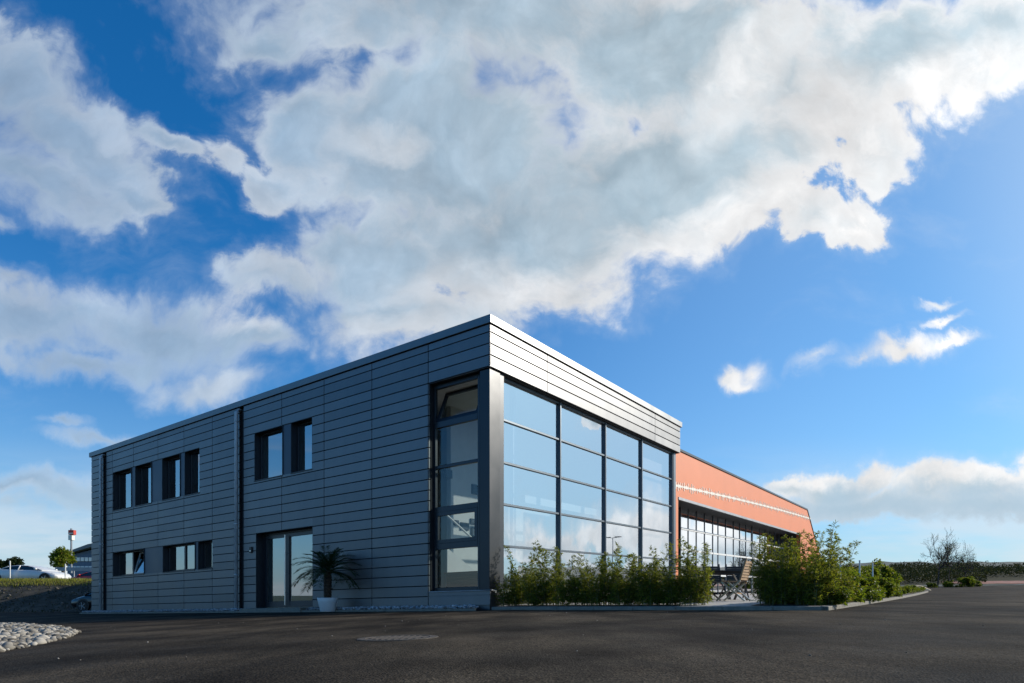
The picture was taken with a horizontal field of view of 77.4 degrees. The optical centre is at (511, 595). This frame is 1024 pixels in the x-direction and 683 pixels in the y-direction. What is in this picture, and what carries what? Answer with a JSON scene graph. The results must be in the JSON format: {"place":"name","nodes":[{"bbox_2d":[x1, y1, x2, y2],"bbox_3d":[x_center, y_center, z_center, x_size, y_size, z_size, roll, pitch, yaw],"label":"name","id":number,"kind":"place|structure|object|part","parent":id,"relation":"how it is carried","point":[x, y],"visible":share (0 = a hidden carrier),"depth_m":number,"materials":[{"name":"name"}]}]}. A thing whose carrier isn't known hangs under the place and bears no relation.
{"place":"outdoors","nodes":[
{"label":"outdoors","id":0,"kind":"place"},
{"bbox_2d":[0,581,92,611],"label":"embankment","id":1,"kind":"structure","parent":0,"point":[26,594],"depth_m":36.09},
{"bbox_2d":[0,578,90,611],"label":"weeds","id":2,"kind":"object","parent":1,"relation":"on","point":[52,610],"visible":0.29,"depth_m":35.99,"materials":[{"name":"green plant"}]},
{"bbox_2d":[0,580,90,611],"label":"loose stones","id":3,"kind":"object","parent":1,"relation":"on","point":[38,594],"visible":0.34,"depth_m":36.34,"materials":[{"name":"grey stone"}]},
{"bbox_2d":[0,577,92,586],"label":"grass","id":4,"kind":"structure","parent":0,"point":[34,580],"depth_m":37.89,"materials":[{"name":"green plant"}]},
{"bbox_2d":[68,528,75,572],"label":"pylon sign","id":5,"kind":"object","parent":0,"point":[71,534],"visible":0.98,"depth_m":109.85,"materials":[{"name":"white metal"}]},
{"bbox_2d":[0,585,1023,682],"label":"asphalt yard","id":6,"kind":"structure","parent":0,"point":[940,634],"depth_m":4.78,"materials":[{"name":"grey asphalt"}]},
{"bbox_2d":[0,622,81,651],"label":"gravel bed","id":7,"kind":"object","parent":6,"relation":"on","point":[17,635],"visible":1,"depth_m":7.29,"materials":[{"name":"grey gravel"}]},
{"bbox_2d":[71,592,92,611],"bbox_3d":[-20.792,0.213,33.601,4.312,1.360,1.954,0,0,10],"label":"parked car","id":8,"kind":"object","parent":6,"relation":"on","point":[82,603],"visible":0.2,"depth_m":32.97,"materials":[{"name":"black paint"}]},
{"bbox_2d":[79,608,475,613],"bbox_3d":[-10.682,0.711,23.300,23.923,0.750,0.060,0,0,35],"label":"edging","id":9,"kind":"object","parent":6,"relation":"on","point":[461,609],"visible":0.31,"depth_m":19.39,"materials":[{"name":"concrete"}]},
{"bbox_2d":[317,598,337,611],"bbox_3d":[-5.634,0.287,19.538,0.630,0.430,0.630,0,0,0],"label":"plant pot","id":10,"kind":"object","parent":6,"relation":"on","point":[327,604],"visible":0.96,"depth_m":19.32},
{"bbox_2d":[290,545,361,597],"bbox_3d":[-5.665,-0.681,19.506,2.226,1.646,2.367,0,0,0],"label":"palm tree","id":11,"kind":"object","parent":10,"relation":"in","point":[326,569],"visible":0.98,"depth_m":19.39,"materials":[{"name":"green plant"}]},
{"bbox_2d":[89,314,681,612],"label":"office building","id":12,"kind":"structure","parent":6,"relation":"on","point":[243,503],"depth_m":21.09,"materials":[{"name":"grey metal"}]},
{"bbox_2d":[113,467,131,510],"bbox_3d":[-17.499,-4.751,28.912,1.778,1.822,0.335,0,0,35],"label":"window","id":13,"kind":"structure","parent":12,"relation":"in","point":[116,475],"depth_m":29.39,"materials":[{"name":"metal"}]},
{"bbox_2d":[112,548,144,576],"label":"window","id":14,"kind":"structure","parent":12,"relation":"in","point":[116,555],"depth_m":28.88,"materials":[{"name":"metal"}]},
{"bbox_2d":[134,462,151,506],"bbox_3d":[-15.877,-4.792,27.759,1.440,1.815,0.335,0,0,35],"label":"window","id":15,"kind":"structure","parent":12,"relation":"in","point":[139,468],"depth_m":28.13,"materials":[{"name":"metal"}]},
{"bbox_2d":[161,453,179,500],"bbox_3d":[-13.941,-4.840,26.381,1.441,1.815,0.335,0,0,35],"label":"window","id":16,"kind":"structure","parent":12,"relation":"in","point":[165,461],"depth_m":26.77,"materials":[{"name":"metal"}]},
{"bbox_2d":[162,542,194,572],"bbox_3d":[-13.451,-1.519,26.033,2.531,1.180,0.335,0,0,35],"label":"window","id":17,"kind":"structure","parent":12,"relation":"in","point":[166,549],"depth_m":26.67,"materials":[{"name":"metal"}]},
{"bbox_2d":[184,447,200,495],"bbox_3d":[-12.587,-4.874,25.418,1.131,1.809,0.335,0,0,35],"label":"window","id":18,"kind":"structure","parent":12,"relation":"in","point":[188,454],"depth_m":25.71,"materials":[{"name":"metal"}]},
{"bbox_2d":[197,539,213,569],"bbox_3d":[-11.793,-1.560,24.854,1.043,1.150,0.335,0,0,35],"label":"window","id":19,"kind":"structure","parent":12,"relation":"in","point":[202,546],"depth_m":25.13,"materials":[{"name":"metal"}]},
{"bbox_2d":[254,425,282,481],"bbox_3d":[-8.452,-4.940,22.477,1.641,1.775,0.335,0,0,35],"label":"window","id":20,"kind":"structure","parent":12,"relation":"in","point":[258,437],"depth_m":22.89,"materials":[{"name":"metal"}]},
{"bbox_2d":[256,526,314,607],"bbox_3d":[-7.718,-0.904,22.015,3.193,2.757,0.378,0,0,35],"label":"entrance door","id":21,"kind":"structure","parent":12,"relation":"in","point":[262,538],"depth_m":22.56,"materials":[{"name":"metal"}]},
{"bbox_2d":[290,417,313,473],"bbox_3d":[-6.930,-4.978,21.395,1.135,1.765,0.335,0,0,35],"label":"window","id":22,"kind":"structure","parent":12,"relation":"in","point":[295,426],"depth_m":21.71,"materials":[{"name":"metal"}]},
{"bbox_2d":[445,469,451,478],"bbox_3d":[-2.060,-3.946,20.776,0.049,0.268,0.328,0,0,35],"label":"wall picture","id":23,"kind":"object","parent":12,"relation":"attached to","point":[448,473],"depth_m":20.73},
{"bbox_2d":[434,373,479,590],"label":"corner window","id":24,"kind":"structure","parent":12,"relation":"in","point":[439,422],"depth_m":17.73,"materials":[{"name":"metal"}]},
{"bbox_2d":[444,571,477,586],"bbox_3d":[-1.298,-0.247,19.485,1.374,0.967,0.800,0,0,35],"label":"reception desk","id":25,"kind":"object","parent":12,"relation":"on","point":[463,579],"visible":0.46,"depth_m":19.19,"materials":[{"name":"white wood"}]},
{"bbox_2d":[460,522,468,530],"bbox_3d":[-1.588,-2.306,21.439,0.049,0.261,0.419,0,0,35],"label":"wall picture","id":26,"kind":"object","parent":12,"relation":"attached to","point":[464,526],"depth_m":21.44},
{"bbox_2d":[471,484,477,494],"bbox_3d":[-1.268,-3.621,21.889,0.049,0.342,0.328,0,0,35],"label":"wall picture","id":27,"kind":"object","parent":12,"relation":"attached to","point":[474,488],"depth_m":21.83},
{"bbox_2d":[357,635,438,640],"bbox_3d":[-1.061,0.403,5.950,0.750,0.025,0.750,-1,0,0],"label":"manhole cover","id":28,"kind":"object","parent":6,"relation":"on","point":[396,637],"visible":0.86,"depth_m":5.87,"materials":[{"name":"metal"}]},
{"bbox_2d":[492,606,827,609],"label":"kerb","id":29,"kind":"structure","parent":6,"relation":"on","point":[664,608],"depth_m":13.97,"materials":[{"name":"concrete"}]},
{"bbox_2d":[676,449,819,594],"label":"orange hall","id":30,"kind":"structure","parent":6,"relation":"on","point":[728,517],"depth_m":36.81,"materials":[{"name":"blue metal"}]},
{"bbox_2d":[821,591,927,609],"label":"kerb","id":31,"kind":"structure","parent":6,"relation":"on","point":[839,606],"depth_m":15.97,"materials":[{"name":"concrete"}]},
{"bbox_2d":[926,582,937,587],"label":"shrub","id":32,"kind":"object","parent":6,"relation":"on","point":[931,585],"visible":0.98,"depth_m":64.74,"materials":[{"name":"green plant"}]},
{"bbox_2d":[920,529,961,586],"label":"bare tree","id":33,"kind":"object","parent":6,"relation":"on","point":[947,556],"visible":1,"depth_m":65.42,"materials":[{"name":"brown plant"}]},
{"bbox_2d":[930,543,968,581],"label":"bare tree","id":34,"kind":"object","parent":6,"relation":"on","point":[954,569],"visible":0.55,"depth_m":67.73,"materials":[{"name":"brown plant"}]},
{"bbox_2d":[942,580,958,586],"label":"shrub","id":35,"kind":"object","parent":6,"relation":"on","point":[947,584],"visible":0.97,"depth_m":65.81,"materials":[{"name":"green plant"}]},
{"bbox_2d":[957,576,976,586],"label":"shrub","id":36,"kind":"object","parent":6,"relation":"on","point":[969,582],"visible":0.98,"depth_m":65.00,"materials":[{"name":"green plant"}]},
{"bbox_2d":[953,540,981,577],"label":"bare tree","id":37,"kind":"object","parent":6,"relation":"on","point":[967,561],"visible":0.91,"depth_m":66.86,"materials":[{"name":"brown plant"}]},
{"bbox_2d":[965,579,981,586],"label":"shrub","id":38,"kind":"object","parent":6,"relation":"on","point":[979,583],"visible":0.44,"depth_m":66.24,"materials":[{"name":"green plant"}]},
{"bbox_2d":[0,0,1023,572],"label":"sky","id":39,"kind":"structure","parent":0,"point":[792,231],"materials":[{"name":"blue"}]},
{"bbox_2d":[57,611,983,663],"bbox_3d":[-0.585,0.416,8.220,12.800,0.267,9.457,0,0,0],"label":"loose grit","id":40,"kind":"object","parent":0,"point":[566,612],"visible":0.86,"depth_m":6.38,"materials":[{"name":"stone"}]},
{"bbox_2d":[502,592,919,606],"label":"terrace","id":41,"kind":"structure","parent":0,"point":[738,601],"depth_m":15.25,"materials":[{"name":"grey concrete"}]},
{"bbox_2d":[492,576,522,606],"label":"bamboo plant","id":42,"kind":"object","parent":41,"relation":"on","point":[504,599],"visible":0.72,"depth_m":16.78,"materials":[{"name":"green plant"}]},
{"bbox_2d":[514,604,681,605],"bbox_3d":[1.874,0.247,15.572,4.500,0.085,0.700,0,0,35],"label":"planting bed","id":43,"kind":"object","parent":41,"relation":"on","point":[605,605],"visible":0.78,"depth_m":15.24,"materials":[{"name":"brown soil"}]},
{"bbox_2d":[503,545,541,605],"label":"bamboo plant","id":44,"kind":"object","parent":43,"relation":"on","point":[515,586],"visible":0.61,"depth_m":16.82,"materials":[{"name":"green plant"}]},
{"bbox_2d":[520,568,552,605],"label":"bamboo plant","id":45,"kind":"object","parent":43,"relation":"on","point":[530,596],"visible":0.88,"depth_m":16.27,"materials":[{"name":"green plant"}]},
{"bbox_2d":[532,540,563,605],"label":"bamboo plant","id":46,"kind":"object","parent":43,"relation":"on","point":[542,585],"visible":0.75,"depth_m":16.21,"materials":[{"name":"green plant"}]},
{"bbox_2d":[546,552,584,605],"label":"bamboo plant","id":47,"kind":"object","parent":43,"relation":"on","point":[562,593],"visible":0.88,"depth_m":15.72,"materials":[{"name":"green plant"}]},
{"bbox_2d":[564,556,604,605],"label":"bamboo plant","id":48,"kind":"object","parent":43,"relation":"on","point":[575,596],"visible":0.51,"depth_m":15.62,"materials":[{"name":"green plant"}]},
{"bbox_2d":[573,559,612,605],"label":"bamboo plant","id":49,"kind":"object","parent":43,"relation":"on","point":[591,596],"visible":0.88,"depth_m":15.31,"materials":[{"name":"green plant"}]},
{"bbox_2d":[595,541,628,604],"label":"bamboo plant","id":50,"kind":"object","parent":43,"relation":"on","point":[604,579],"visible":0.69,"depth_m":15.20,"materials":[{"name":"green plant"}]},
{"bbox_2d":[604,556,642,605],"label":"bamboo plant","id":51,"kind":"object","parent":43,"relation":"on","point":[619,598],"visible":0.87,"depth_m":14.80,"materials":[{"name":"green plant"}]},
{"bbox_2d":[623,553,661,604],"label":"bamboo plant","id":52,"kind":"object","parent":43,"relation":"on","point":[633,575],"visible":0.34,"depth_m":14.75,"materials":[{"name":"green plant"}]},
{"bbox_2d":[630,542,673,605],"bbox_3d":[3.114,-0.474,14.571,1.032,1.487,0.917,0,0,-10],"label":"bamboo plant","id":53,"kind":"object","parent":43,"relation":"on","point":[644,594],"visible":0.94,"depth_m":14.42,"materials":[{"name":"green plant"}]},
{"bbox_2d":[639,557,681,604],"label":"bamboo plant","id":54,"kind":"object","parent":43,"relation":"on","point":[664,592],"visible":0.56,"depth_m":14.31,"materials":[{"name":"green plant"}]},
{"bbox_2d":[657,551,695,605],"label":"bamboo plant","id":55,"kind":"object","parent":43,"relation":"on","point":[678,592],"visible":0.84,"depth_m":14.12,"materials":[{"name":"green plant"}]},
{"bbox_2d":[677,536,715,605],"bbox_3d":[4.077,-0.541,14.184,0.856,1.584,0.838,0,0,14],"label":"bamboo plant","id":56,"kind":"object","parent":41,"relation":"on","point":[699,592],"visible":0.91,"depth_m":14.03,"materials":[{"name":"green plant"}]},
{"bbox_2d":[692,563,720,600],"bbox_3d":[4.865,-0.341,16.197,0.693,0.978,0.498,0,0,-5],"label":"garden chair","id":57,"kind":"object","parent":41,"relation":"on","point":[715,583],"visible":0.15,"depth_m":15.98,"materials":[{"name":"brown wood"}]},
{"bbox_2d":[702,564,729,598],"bbox_3d":[5.519,-0.372,17.335,0.498,0.978,0.693,0,0,-4],"label":"garden chair","id":58,"kind":"object","parent":41,"relation":"on","point":[718,580],"visible":0.33,"depth_m":17.54,"materials":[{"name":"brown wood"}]},
{"bbox_2d":[698,570,747,599],"bbox_3d":[5.371,-0.247,16.399,1.200,0.757,0.798,0,0,-12],"label":"garden table","id":59,"kind":"object","parent":41,"relation":"on","point":[725,572],"visible":0.47,"depth_m":16.13,"materials":[{"name":"brown wood"}]},
{"bbox_2d":[716,558,752,600],"bbox_3d":[5.432,-0.368,15.577,0.749,1.037,0.538,0,0,38],"label":"garden chair","id":60,"kind":"object","parent":41,"relation":"on","point":[745,573],"visible":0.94,"depth_m":15.45,"materials":[{"name":"brown wood"}]},
{"bbox_2d":[725,564,748,599],"bbox_3d":[6.068,-0.363,17.235,0.498,0.978,0.693,0,0,8],"label":"garden chair","id":61,"kind":"object","parent":41,"relation":"on","point":[729,578],"visible":0.32,"depth_m":17.45,"materials":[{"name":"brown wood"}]},
{"bbox_2d":[751,590,927,605],"bbox_3d":[18.099,-0.112,30.507,1.330,0.652,43.850,0,0,35],"label":"planting bed","id":62,"kind":"object","parent":41,"relation":"on","point":[762,604],"visible":0.17,"depth_m":12.98,"materials":[{"name":"brown soil"}]},
{"bbox_2d":[748,533,796,604],"bbox_3d":[5.293,-0.526,13.122,0.912,1.521,0.946,0,0,-39],"label":"bamboo plant","id":63,"kind":"object","parent":62,"relation":"on","point":[761,584],"visible":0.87,"depth_m":13.08,"materials":[{"name":"green plant"}]},
{"bbox_2d":[755,547,794,603],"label":"bamboo plant","id":64,"kind":"object","parent":62,"relation":"on","point":[774,560],"visible":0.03,"depth_m":13.31,"materials":[{"name":"green plant"}]},
{"bbox_2d":[756,530,806,604],"bbox_3d":[5.483,-0.573,13.168,0.987,1.628,1.044,0,0,38],"label":"bamboo plant","id":65,"kind":"object","parent":62,"relation":"on","point":[784,594],"visible":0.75,"depth_m":12.90,"materials":[{"name":"green plant"}]},
{"bbox_2d":[777,539,825,603],"bbox_3d":[5.921,-0.485,13.465,1.104,1.398,0.982,0,0,-32],"label":"bamboo plant","id":66,"kind":"object","parent":62,"relation":"on","point":[817,548],"visible":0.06,"depth_m":13.39,"materials":[{"name":"green plant"}]},
{"bbox_2d":[780,534,833,604],"bbox_3d":[5.871,-0.493,12.903,1.056,1.441,1.117,0,0,7],"label":"bamboo plant","id":67,"kind":"object","parent":62,"relation":"on","point":[798,584],"visible":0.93,"depth_m":12.68,"materials":[{"name":"green plant"}]},
{"bbox_2d":[801,591,826,605],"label":"shrub","id":68,"kind":"object","parent":62,"relation":"on","point":[820,602],"visible":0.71,"depth_m":12.62,"materials":[{"name":"green plant"}]},
{"bbox_2d":[791,574,854,605],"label":"shrub","id":69,"kind":"object","parent":62,"relation":"on","point":[844,599],"visible":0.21,"depth_m":12.70,"materials":[{"name":"green plant"}]},
{"bbox_2d":[800,543,846,604],"bbox_3d":[6.310,-0.418,12.916,0.912,1.288,0.946,0,0,33],"label":"bamboo plant","id":70,"kind":"object","parent":62,"relation":"on","point":[832,585],"visible":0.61,"depth_m":12.73,"materials":[{"name":"green plant"}]},
{"bbox_2d":[804,519,844,581],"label":"bamboo plant","id":71,"kind":"object","parent":62,"relation":"on","point":[836,537],"visible":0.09,"depth_m":14.18,"materials":[{"name":"green plant"}]},
{"bbox_2d":[815,540,861,605],"bbox_3d":[7.023,-0.472,13.840,1.044,1.400,0.987,0,0,30],"label":"bamboo plant","id":72,"kind":"object","parent":62,"relation":"on","point":[846,583],"visible":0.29,"depth_m":13.66,"materials":[{"name":"green plant"}]},
{"bbox_2d":[831,564,865,602],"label":"shrub","id":73,"kind":"object","parent":62,"relation":"on","point":[861,595],"visible":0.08,"depth_m":15.74,"materials":[{"name":"green plant"}]},
{"bbox_2d":[850,567,882,600],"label":"shrub","id":74,"kind":"object","parent":62,"relation":"on","point":[875,582],"visible":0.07,"depth_m":18.84,"materials":[{"name":"green plant"}]},
{"bbox_2d":[852,563,881,578],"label":"shrub","id":75,"kind":"object","parent":62,"relation":"on","point":[876,571],"visible":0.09,"depth_m":21.52,"materials":[{"name":"green plant"}]},
{"bbox_2d":[856,572,881,602],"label":"shrub","id":76,"kind":"object","parent":62,"relation":"on","point":[872,593],"visible":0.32,"depth_m":17.30,"materials":[{"name":"green plant"}]},
{"bbox_2d":[861,566,887,595],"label":"shrub","id":77,"kind":"object","parent":62,"relation":"on","point":[883,581],"visible":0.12,"depth_m":20.75,"materials":[{"name":"green plant"}]},
{"bbox_2d":[871,558,903,594],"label":"shrub","id":78,"kind":"object","parent":62,"relation":"on","point":[886,571],"visible":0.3,"depth_m":23.79,"materials":[{"name":"green plant"}]},
{"bbox_2d":[881,576,896,597],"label":"shrub","id":79,"kind":"object","parent":62,"relation":"on","point":[889,586],"visible":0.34,"depth_m":21.96,"materials":[{"name":"green plant"}]},
{"bbox_2d":[894,587,902,596],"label":"shrub","id":80,"kind":"object","parent":62,"relation":"on","point":[899,593],"visible":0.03,"depth_m":25.02,"materials":[{"name":"green plant"}]},
{"bbox_2d":[901,585,911,593],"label":"shrub","id":81,"kind":"object","parent":62,"relation":"on","point":[906,590],"visible":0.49,"depth_m":31.51,"materials":[{"name":"green plant"}]},
{"bbox_2d":[842,561,1023,585],"bbox_3d":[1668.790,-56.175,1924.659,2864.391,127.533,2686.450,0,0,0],"label":"hills","id":82,"kind":"structure","parent":0,"point":[889,563],"depth_m":2036.33,"materials":[{"name":"green plant"}]},
{"bbox_2d":[900,571,1023,584],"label":"bank","id":83,"kind":"structure","parent":0,"point":[1005,578],"depth_m":86.51,"materials":[{"name":"green plant"}]},
{"bbox_2d":[843,559,1023,583],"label":"scrub","id":84,"kind":"object","parent":83,"relation":"on","point":[903,569],"visible":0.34,"depth_m":88.44,"materials":[{"name":"green plant"}]},
{"bbox_2d":[952,581,1023,584],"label":"red gravel","id":85,"kind":"structure","parent":83,"relation":"on","point":[1004,582],"depth_m":75.30,"materials":[{"name":"red gravel"}]},
{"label":"verge","id":86,"kind":"structure","parent":0,"visible":0},
{"bbox_2d":[0,559,5,568],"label":"dark tree","id":87,"kind":"object","parent":86,"relation":"on","point":[1,564],"visible":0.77,"depth_m":60.73,"materials":[{"name":"green plant"}]},
{"bbox_2d":[9,561,10,577],"bbox_3d":[-31.336,-1.450,39.900,0.074,1.412,0.074,0,0,22],"label":"post","id":88,"kind":"object","parent":86,"relation":"on","point":[9,569],"visible":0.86,"depth_m":39.88,"materials":[{"name":"white paint"}]},
{"bbox_2d":[3,556,24,566],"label":"dark tree","id":89,"kind":"object","parent":86,"relation":"on","point":[14,560],"visible":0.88,"depth_m":59.67,"materials":[{"name":"green plant"}]},
{"bbox_2d":[0,565,70,578],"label":"parked car","id":90,"kind":"object","parent":86,"relation":"on","point":[26,571],"visible":0.55,"depth_m":40.19,"materials":[{"name":"silver metal"}]},
{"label":"car window","id":91,"kind":"part","parent":90,"relation":"part of","materials":[{"name":"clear glass"}]},
{"bbox_2d":[48,546,76,572],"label":"lime tree","id":92,"kind":"object","parent":86,"relation":"on","point":[58,557],"visible":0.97,"depth_m":51.59,"materials":[{"name":"green plant"}]},
{"bbox_2d":[55,567,90,576],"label":"rail fence","id":93,"kind":"object","parent":86,"relation":"on","point":[73,569],"visible":0.12,"depth_m":49.95,"materials":[{"name":"grey metal"}]},
{"bbox_2d":[67,544,92,576],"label":"distant building","id":94,"kind":"structure","parent":86,"relation":"on","point":[82,555],"depth_m":120.00,"materials":[{"name":"grey glass"}]},
{"bbox_2d":[71,572,90,578],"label":"parked car","id":95,"kind":"object","parent":86,"relation":"on","point":[87,575],"visible":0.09,"depth_m":46.23,"materials":[{"name":"red paint"}]},
{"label":"car window","id":96,"kind":"part","parent":95,"relation":"part of","materials":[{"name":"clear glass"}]},
{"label":"gravel base","id":97,"kind":"structure","parent":0,"visible":0},
{"bbox_2d":[82,604,478,612],"bbox_3d":[-10.639,0.538,23.589,23.729,0.606,0.490,0,0,35],"label":"gravel strip","id":98,"kind":"object","parent":97,"relation":"on","point":[367,608],"visible":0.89,"depth_m":19.39,"materials":[{"name":"grey gravel"}]}
]}

